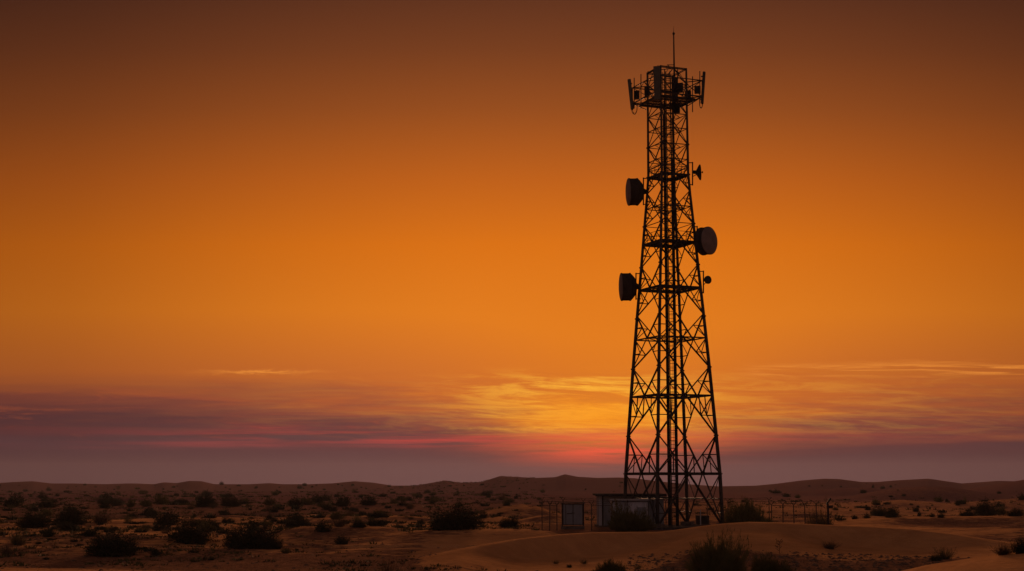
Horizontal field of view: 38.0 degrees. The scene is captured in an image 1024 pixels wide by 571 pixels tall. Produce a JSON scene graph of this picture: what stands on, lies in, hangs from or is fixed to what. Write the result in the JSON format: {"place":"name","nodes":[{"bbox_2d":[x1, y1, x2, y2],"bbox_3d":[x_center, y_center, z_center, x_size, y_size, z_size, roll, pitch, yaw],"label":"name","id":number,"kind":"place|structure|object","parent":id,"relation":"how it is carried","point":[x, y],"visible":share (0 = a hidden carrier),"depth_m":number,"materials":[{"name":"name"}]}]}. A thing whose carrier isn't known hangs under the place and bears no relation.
{"place":"outdoors","nodes":[
{"label":"outdoors","id":0,"kind":"place"},
{"bbox_2d":[0,474,1023,570],"bbox_3d":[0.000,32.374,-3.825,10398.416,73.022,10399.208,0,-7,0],"label":"ground","id":1,"kind":"structure","parent":0,"point":[545,548],"depth_m":143.38,"materials":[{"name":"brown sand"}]},
{"bbox_2d":[0,542,19,554],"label":"desert shrub","id":2,"kind":"object","parent":1,"relation":"on","point":[6,551],"visible":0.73,"depth_m":124.80,"materials":[{"name":"green plant"}]},
{"bbox_2d":[3,496,19,506],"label":"desert shrub","id":3,"kind":"object","parent":1,"relation":"on","point":[10,501],"visible":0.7,"depth_m":301.89,"materials":[{"name":"green plant"}]},
{"bbox_2d":[8,491,26,502],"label":"desert shrub","id":4,"kind":"object","parent":1,"relation":"on","point":[15,495],"visible":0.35,"depth_m":378.19,"materials":[{"name":"green plant"}]},
{"bbox_2d":[8,525,33,545],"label":"desert shrub","id":5,"kind":"object","parent":1,"relation":"on","point":[15,540],"visible":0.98,"depth_m":132.71,"materials":[{"name":"green plant"}]},
{"bbox_2d":[12,509,50,527],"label":"desert shrub","id":6,"kind":"object","parent":1,"relation":"on","point":[27,521],"visible":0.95,"depth_m":171.01,"materials":[{"name":"green plant"}]},
{"bbox_2d":[36,490,47,498],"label":"desert shrub","id":7,"kind":"object","parent":1,"relation":"on","point":[41,495],"visible":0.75,"depth_m":486.96,"materials":[{"name":"green plant"}]},
{"bbox_2d":[41,525,56,536],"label":"desert shrub","id":8,"kind":"object","parent":1,"relation":"on","point":[48,533],"visible":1,"depth_m":141.87,"materials":[{"name":"green plant"}]},
{"bbox_2d":[36,500,64,507],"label":"desert shrub","id":9,"kind":"object","parent":1,"relation":"on","point":[48,504],"visible":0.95,"depth_m":290.75,"materials":[{"name":"green plant"}]},
{"bbox_2d":[54,520,80,530],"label":"desert shrub","id":10,"kind":"object","parent":1,"relation":"on","point":[64,526],"visible":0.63,"depth_m":163.37,"materials":[{"name":"green plant"}]},
{"bbox_2d":[49,500,91,524],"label":"desert shrub","id":11,"kind":"object","parent":1,"relation":"on","point":[69,515],"visible":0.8,"depth_m":180.30,"materials":[{"name":"green plant"}]},
{"bbox_2d":[79,527,97,536],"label":"desert shrub","id":12,"kind":"object","parent":1,"relation":"on","point":[88,533],"visible":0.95,"depth_m":142.21,"materials":[{"name":"green plant"}]},
{"bbox_2d":[85,511,116,523],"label":"desert shrub","id":13,"kind":"object","parent":1,"relation":"on","point":[101,519],"visible":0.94,"depth_m":185.84,"materials":[{"name":"green plant"}]},
{"bbox_2d":[97,500,114,507],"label":"desert shrub","id":14,"kind":"object","parent":1,"relation":"on","point":[105,504],"visible":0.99,"depth_m":295.60,"materials":[{"name":"green plant"}]},
{"bbox_2d":[94,496,124,503],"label":"desert shrub","id":15,"kind":"object","parent":1,"relation":"on","point":[110,499],"visible":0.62,"depth_m":389.49,"materials":[{"name":"green plant"}]},
{"bbox_2d":[80,524,141,556],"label":"desert shrub","id":16,"kind":"object","parent":1,"relation":"on","point":[116,547],"visible":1,"depth_m":121.89,"materials":[{"name":"green plant"}]},
{"bbox_2d":[120,510,133,523],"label":"desert shrub","id":17,"kind":"object","parent":1,"relation":"on","point":[127,520],"visible":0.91,"depth_m":187.11,"materials":[{"name":"green plant"}]},
{"bbox_2d":[125,497,135,506],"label":"desert shrub","id":18,"kind":"object","parent":1,"relation":"on","point":[130,503],"visible":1,"depth_m":300.77,"materials":[{"name":"green plant"}]},
{"bbox_2d":[140,498,151,506],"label":"desert shrub","id":19,"kind":"object","parent":1,"relation":"on","point":[146,504],"visible":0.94,"depth_m":303.92,"materials":[{"name":"green plant"}]},
{"bbox_2d":[145,510,156,516],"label":"desert shrub","id":20,"kind":"object","parent":1,"relation":"on","point":[149,514],"visible":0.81,"depth_m":241.12,"materials":[{"name":"green plant"}]},
{"bbox_2d":[149,545,158,555],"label":"desert shrub","id":21,"kind":"object","parent":1,"relation":"on","point":[154,551],"visible":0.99,"depth_m":121.46,"materials":[{"name":"green plant"}]},
{"bbox_2d":[152,494,171,503],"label":"desert shrub","id":22,"kind":"object","parent":1,"relation":"on","point":[161,500],"visible":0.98,"depth_m":329.55,"materials":[{"name":"green plant"}]},
{"bbox_2d":[151,520,173,530],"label":"desert shrub","id":23,"kind":"object","parent":1,"relation":"on","point":[160,527],"visible":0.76,"depth_m":158.50,"materials":[{"name":"green plant"}]},
{"bbox_2d":[153,507,183,525],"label":"desert shrub","id":24,"kind":"object","parent":1,"relation":"on","point":[169,518],"visible":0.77,"depth_m":183.27,"materials":[{"name":"green plant"}]},
{"bbox_2d":[164,516,219,544],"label":"desert shrub","id":25,"kind":"object","parent":1,"relation":"on","point":[187,534],"visible":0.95,"depth_m":139.41,"materials":[{"name":"green plant"}]},
{"bbox_2d":[197,517,215,531],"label":"desert shrub","id":26,"kind":"object","parent":1,"relation":"on","point":[204,525],"visible":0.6,"depth_m":153.86,"materials":[{"name":"green plant"}]},
{"bbox_2d":[195,493,219,506],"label":"desert shrub","id":27,"kind":"object","parent":1,"relation":"on","point":[204,502],"visible":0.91,"depth_m":299.39,"materials":[{"name":"green plant"}]},
{"bbox_2d":[221,515,234,523],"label":"desert shrub","id":28,"kind":"object","parent":1,"relation":"on","point":[229,520],"visible":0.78,"depth_m":201.02,"materials":[{"name":"green plant"}]},
{"bbox_2d":[218,492,242,506],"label":"desert shrub","id":29,"kind":"object","parent":1,"relation":"on","point":[226,502],"visible":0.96,"depth_m":301.44,"materials":[{"name":"green plant"}]},
{"bbox_2d":[219,517,280,548],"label":"desert shrub","id":30,"kind":"object","parent":1,"relation":"on","point":[244,540],"visible":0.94,"depth_m":134.23,"materials":[{"name":"green plant"}]},
{"bbox_2d":[263,495,275,505],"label":"desert shrub","id":31,"kind":"object","parent":1,"relation":"on","point":[268,502],"visible":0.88,"depth_m":333.82,"materials":[{"name":"green plant"}]},
{"bbox_2d":[258,535,284,548],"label":"desert shrub","id":32,"kind":"object","parent":1,"relation":"on","point":[279,542],"visible":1,"depth_m":133.21,"materials":[{"name":"green plant"}]},
{"bbox_2d":[283,518,300,527],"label":"desert shrub","id":33,"kind":"object","parent":1,"relation":"on","point":[292,524],"visible":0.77,"depth_m":174.58,"materials":[{"name":"green plant"}]},
{"bbox_2d":[285,511,303,519],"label":"desert shrub","id":34,"kind":"object","parent":1,"relation":"on","point":[295,515],"visible":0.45,"depth_m":205.23,"materials":[{"name":"green plant"}]},
{"bbox_2d":[288,493,302,506],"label":"desert shrub","id":35,"kind":"object","parent":1,"relation":"on","point":[292,502],"visible":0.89,"depth_m":297.80,"materials":[{"name":"green plant"}]},
{"bbox_2d":[284,515,310,525],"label":"desert shrub","id":36,"kind":"object","parent":1,"relation":"on","point":[303,521],"visible":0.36,"depth_m":182.67,"materials":[{"name":"green plant"}]},
{"bbox_2d":[299,495,315,504],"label":"desert shrub","id":37,"kind":"object","parent":1,"relation":"on","point":[305,501],"visible":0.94,"depth_m":351.74,"materials":[{"name":"green plant"}]},
{"bbox_2d":[310,492,324,502],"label":"desert shrub","id":38,"kind":"object","parent":1,"relation":"on","point":[319,499],"visible":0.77,"depth_m":365.21,"materials":[{"name":"green plant"}]},
{"bbox_2d":[313,518,332,531],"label":"desert shrub","id":39,"kind":"object","parent":1,"relation":"on","point":[319,527],"visible":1,"depth_m":149.57,"materials":[{"name":"green plant"}]},
{"bbox_2d":[322,493,330,500],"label":"desert shrub","id":40,"kind":"object","parent":1,"relation":"on","point":[325,498],"visible":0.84,"depth_m":431.68,"materials":[{"name":"green plant"}]},
{"bbox_2d":[330,507,346,519],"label":"desert shrub","id":41,"kind":"object","parent":1,"relation":"on","point":[336,515],"visible":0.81,"depth_m":206.44,"materials":[{"name":"green plant"}]},
{"bbox_2d":[330,515,351,526],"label":"desert shrub","id":42,"kind":"object","parent":1,"relation":"on","point":[340,524],"visible":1,"depth_m":154.52,"materials":[{"name":"green plant"}]},
{"bbox_2d":[333,533,350,544],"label":"desert shrub","id":43,"kind":"object","parent":1,"relation":"on","point":[339,541],"visible":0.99,"depth_m":137.43,"materials":[{"name":"green plant"}]},
{"bbox_2d":[337,501,347,506],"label":"desert shrub","id":44,"kind":"object","parent":1,"relation":"on","point":[342,504],"visible":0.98,"depth_m":286.20,"materials":[{"name":"green plant"}]},
{"bbox_2d":[335,495,352,505],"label":"desert shrub","id":45,"kind":"object","parent":1,"relation":"on","point":[344,499],"visible":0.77,"depth_m":288.78,"materials":[{"name":"green plant"}]},
{"bbox_2d":[348,520,366,527],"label":"desert shrub","id":46,"kind":"object","parent":1,"relation":"on","point":[358,524],"visible":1,"depth_m":153.57,"materials":[{"name":"green plant"}]},
{"bbox_2d":[360,496,376,504],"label":"desert shrub","id":47,"kind":"object","parent":1,"relation":"on","point":[369,502],"visible":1,"depth_m":291.68,"materials":[{"name":"green plant"}]},
{"bbox_2d":[364,511,383,517],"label":"desert shrub","id":48,"kind":"object","parent":1,"relation":"on","point":[370,515],"visible":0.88,"depth_m":209.31,"materials":[{"name":"green plant"}]},
{"bbox_2d":[367,516,386,525],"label":"desert shrub","id":49,"kind":"object","parent":1,"relation":"on","point":[375,523],"visible":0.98,"depth_m":184.86,"materials":[{"name":"green plant"}]},
{"bbox_2d":[369,558,403,570],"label":"desert shrub","id":50,"kind":"object","parent":1,"relation":"on","point":[389,568],"visible":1,"depth_m":93.91,"materials":[{"name":"green plant"}]},
{"bbox_2d":[405,501,416,508],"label":"desert shrub","id":51,"kind":"object","parent":1,"relation":"on","point":[410,506],"visible":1,"depth_m":279.84,"materials":[{"name":"green plant"}]},
{"bbox_2d":[424,500,485,530],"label":"desert shrub","id":52,"kind":"object","parent":1,"relation":"on","point":[461,520],"visible":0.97,"depth_m":147.61,"materials":[{"name":"green plant"}]},
{"bbox_2d":[476,508,488,518],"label":"desert shrub","id":53,"kind":"object","parent":1,"relation":"on","point":[482,514],"visible":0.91,"depth_m":200.71,"materials":[{"name":"green plant"}]},
{"bbox_2d":[0,485,988,551],"bbox_3d":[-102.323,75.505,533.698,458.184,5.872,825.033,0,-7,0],"label":"shrubbery","id":54,"kind":"object","parent":1,"relation":"on","point":[77,528],"visible":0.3,"depth_m":229.69,"materials":[{"name":"green plant"}]},
{"bbox_2d":[502,496,514,502],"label":"desert shrub","id":55,"kind":"object","parent":1,"relation":"on","point":[510,499],"visible":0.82,"depth_m":392.22,"materials":[{"name":"green plant"}]},
{"bbox_2d":[1,529,1017,570],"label":"stones","id":56,"kind":"object","parent":1,"relation":"on","point":[797,563],"visible":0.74,"depth_m":114.27,"materials":[{"name":"brown stone"}]},
{"bbox_2d":[497,515,521,527],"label":"desert shrub","id":57,"kind":"object","parent":1,"relation":"on","point":[508,522],"visible":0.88,"depth_m":169.51,"materials":[{"name":"green plant"}]},
{"bbox_2d":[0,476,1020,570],"bbox_3d":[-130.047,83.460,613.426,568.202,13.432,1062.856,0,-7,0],"label":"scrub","id":58,"kind":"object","parent":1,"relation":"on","point":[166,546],"visible":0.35,"depth_m":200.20,"materials":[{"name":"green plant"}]},
{"bbox_2d":[539,500,559,530],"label":"chain link fence","id":59,"kind":"object","parent":1,"relation":"on","point":[549,505],"visible":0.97,"depth_m":159.13,"materials":[{"name":"metal"}]},
{"bbox_2d":[560,502,584,528],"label":"equipment cabinet","id":60,"kind":"object","parent":1,"relation":"on","point":[572,514],"visible":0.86,"depth_m":164.03,"materials":[{"name":"metal"}]},
{"bbox_2d":[588,501,613,530],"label":"chain link fence","id":61,"kind":"object","parent":1,"relation":"on","point":[599,512],"visible":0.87,"depth_m":159.15,"materials":[{"name":"metal"}]},
{"bbox_2d":[591,557,628,570],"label":"desert shrub","id":62,"kind":"object","parent":1,"relation":"on","point":[610,566],"visible":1,"depth_m":95.98,"materials":[{"name":"green plant"}]},
{"bbox_2d":[592,493,666,526],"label":"equipment shelter","id":63,"kind":"object","parent":1,"relation":"on","point":[603,516],"visible":0.3,"depth_m":172.12,"materials":[{"name":"metal"}]},
{"bbox_2d":[605,504,610,524],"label":"door","id":64,"kind":"structure","parent":63,"relation":"in","point":[606,514],"depth_m":171.99,"materials":[{"name":"metal"}]},
{"bbox_2d":[605,499,657,531],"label":"desert shrub","id":65,"kind":"object","parent":1,"relation":"on","point":[629,522],"visible":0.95,"depth_m":154.29,"materials":[{"name":"green plant"}]},
{"bbox_2d":[540,497,771,522],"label":"chain link fence","id":66,"kind":"object","parent":1,"relation":"on","point":[664,503],"visible":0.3,"depth_m":187.93,"materials":[{"name":"metal"}]},
{"bbox_2d":[650,524,705,529],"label":"concrete pad","id":67,"kind":"object","parent":1,"relation":"on","point":[672,527],"visible":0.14,"depth_m":162.93,"materials":[{"name":"grey concrete"}]},
{"bbox_2d":[609,499,649,520],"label":"shelter container","id":68,"kind":"object","parent":67,"relation":"on","point":[639,504],"visible":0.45,"depth_m":161.72,"materials":[{"name":"metal"}]},
{"bbox_2d":[616,502,626,515],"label":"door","id":69,"kind":"structure","parent":68,"relation":"in","point":[623,503],"depth_m":161.72,"materials":[{"name":"metal"}]},
{"bbox_2d":[654,508,662,523],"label":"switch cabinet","id":70,"kind":"object","parent":67,"relation":"on","point":[660,511],"visible":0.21,"depth_m":166.57,"materials":[{"name":"metal"}]},
{"bbox_2d":[623,26,723,527],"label":"lattice tower","id":71,"kind":"structure","parent":67,"relation":"on","point":[662,175],"depth_m":171.10,"materials":[{"name":"metal"}]},
{"bbox_2d":[619,273,640,300],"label":"drum dish","id":72,"kind":"object","parent":71,"relation":"attached to","point":[628,286],"visible":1,"depth_m":171.72,"materials":[{"name":"metal"}]},
{"bbox_2d":[628,79,633,109],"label":"panel antenna","id":73,"kind":"object","parent":71,"relation":"attached to","point":[630,94],"visible":1,"depth_m":175.92,"materials":[{"name":"metal"}]},
{"bbox_2d":[625,177,647,205],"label":"drum dish","id":74,"kind":"object","parent":71,"relation":"attached to","point":[635,191],"visible":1,"depth_m":172.82,"materials":[{"name":"metal"}]},
{"bbox_2d":[644,86,649,96],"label":"radio unit","id":75,"kind":"object","parent":71,"relation":"attached to","point":[646,91],"visible":1,"depth_m":171.39,"materials":[{"name":"metal"}]},
{"bbox_2d":[653,66,660,100],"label":"panel antenna","id":76,"kind":"object","parent":71,"relation":"attached to","point":[656,74],"visible":1,"depth_m":170.15,"materials":[{"name":"metal"}]},
{"bbox_2d":[674,103,679,112],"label":"radio unit","id":77,"kind":"object","parent":71,"relation":"attached to","point":[676,108],"visible":0.98,"depth_m":174.40,"materials":[{"name":"metal"}]},
{"bbox_2d":[675,83,682,92],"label":"radio unit","id":78,"kind":"object","parent":71,"relation":"attached to","point":[679,85],"visible":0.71,"depth_m":176.98,"materials":[{"name":"metal"}]},
{"bbox_2d":[689,162,702,185],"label":"grid dish","id":79,"kind":"object","parent":71,"relation":"attached to","point":[697,172],"visible":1,"depth_m":172.04,"materials":[{"name":"metal"}]},
{"bbox_2d":[694,85,700,93],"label":"radio unit","id":80,"kind":"object","parent":71,"relation":"attached to","point":[697,89],"visible":1,"depth_m":172.47,"materials":[{"name":"metal"}]},
{"bbox_2d":[700,71,705,103],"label":"panel antenna","id":81,"kind":"object","parent":71,"relation":"attached to","point":[703,87],"visible":1,"depth_m":172.60,"materials":[{"name":"metal"}]},
{"bbox_2d":[693,226,716,255],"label":"drum dish","id":82,"kind":"object","parent":71,"relation":"attached to","point":[705,240],"visible":1,"depth_m":169.51,"materials":[{"name":"metal"}]},
{"bbox_2d":[699,271,711,292],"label":"dish","id":83,"kind":"object","parent":71,"relation":"attached to","point":[707,279],"visible":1,"depth_m":169.88,"materials":[{"name":"metal"}]},
{"bbox_2d":[695,510,710,524],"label":"generator box","id":84,"kind":"object","parent":1,"relation":"on","point":[702,519],"visible":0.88,"depth_m":175.87,"materials":[{"name":"metal"}]},
{"bbox_2d":[683,525,751,570],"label":"desert shrub","id":85,"kind":"object","parent":1,"relation":"on","point":[709,557],"visible":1,"depth_m":93.63,"materials":[{"name":"green plant"}]},
{"bbox_2d":[721,497,774,522],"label":"desert shrub","id":86,"kind":"object","parent":1,"relation":"on","point":[749,513],"visible":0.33,"depth_m":157.23,"materials":[{"name":"green plant"}]},
{"bbox_2d":[750,552,796,570],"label":"desert shrub","id":87,"kind":"object","parent":1,"relation":"on","point":[765,564],"visible":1,"depth_m":96.61,"materials":[{"name":"green plant"}]},
{"bbox_2d":[768,501,818,523],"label":"chain link fence","id":88,"kind":"object","parent":1,"relation":"on","point":[782,505],"visible":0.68,"depth_m":159.17,"materials":[{"name":"metal"}]},
{"bbox_2d":[801,509,826,524],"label":"desert shrub","id":89,"kind":"object","parent":1,"relation":"on","point":[813,522],"visible":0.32,"depth_m":160.81,"materials":[{"name":"green plant"}]},
{"bbox_2d":[814,495,836,524],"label":"desert shrub","id":90,"kind":"object","parent":1,"relation":"on","point":[823,521],"visible":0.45,"depth_m":162.31,"materials":[{"name":"green plant"}]},
{"bbox_2d":[826,498,832,524],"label":"fence end post","id":91,"kind":"object","parent":1,"relation":"on","point":[828,505],"visible":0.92,"depth_m":159.13,"materials":[{"name":"metal"}]},
{"bbox_2d":[821,539,841,548],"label":"desert shrub","id":92,"kind":"object","parent":1,"relation":"on","point":[829,546],"visible":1,"depth_m":127.22,"materials":[{"name":"green plant"}]},
{"bbox_2d":[870,506,887,515],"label":"desert shrub","id":93,"kind":"object","parent":1,"relation":"on","point":[877,512],"visible":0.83,"depth_m":245.44,"materials":[{"name":"green plant"}]},
{"bbox_2d":[884,505,900,517],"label":"desert shrub","id":94,"kind":"object","parent":1,"relation":"on","point":[892,513],"visible":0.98,"depth_m":192.02,"materials":[{"name":"green plant"}]},
{"bbox_2d":[928,553,941,560],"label":"desert shrub","id":95,"kind":"object","parent":1,"relation":"on","point":[934,558],"visible":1,"depth_m":114.60,"materials":[{"name":"green plant"}]},
{"bbox_2d":[931,544,955,559],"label":"desert shrub","id":96,"kind":"object","parent":1,"relation":"on","point":[946,556],"visible":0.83,"depth_m":117.07,"materials":[{"name":"green plant"}]},
{"bbox_2d":[954,500,967,504],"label":"desert shrub","id":97,"kind":"object","parent":1,"relation":"on","point":[961,502],"visible":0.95,"depth_m":314.98,"materials":[{"name":"green plant"}]},
{"bbox_2d":[959,509,977,515],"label":"desert shrub","id":98,"kind":"object","parent":1,"relation":"on","point":[965,513],"visible":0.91,"depth_m":216.25,"materials":[{"name":"green plant"}]},
{"bbox_2d":[971,496,998,515],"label":"desert shrub","id":99,"kind":"object","parent":1,"relation":"on","point":[985,509],"visible":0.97,"depth_m":237.94,"materials":[{"name":"green plant"}]},
{"bbox_2d":[993,504,1007,514],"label":"desert shrub","id":100,"kind":"object","parent":1,"relation":"on","point":[1000,510],"visible":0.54,"depth_m":242.40,"materials":[{"name":"green plant"}]},
{"bbox_2d":[987,542,1014,554],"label":"desert shrub","id":101,"kind":"object","parent":1,"relation":"on","point":[1002,551],"visible":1,"depth_m":71.72,"materials":[{"name":"green plant"}]},
{"bbox_2d":[1002,507,1023,515],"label":"desert shrub","id":102,"kind":"object","parent":1,"relation":"on","point":[1016,512],"visible":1,"depth_m":187.77,"materials":[{"name":"green plant"}]},
{"bbox_2d":[1009,535,1023,553],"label":"desert shrub","id":103,"kind":"object","parent":1,"relation":"on","point":[1019,549],"visible":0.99,"depth_m":71.20,"materials":[{"name":"green plant"}]},
{"bbox_2d":[0,0,1023,485],"label":"sky","id":104,"kind":"structure","parent":0,"point":[386,242],"materials":[{"name":"orange"}]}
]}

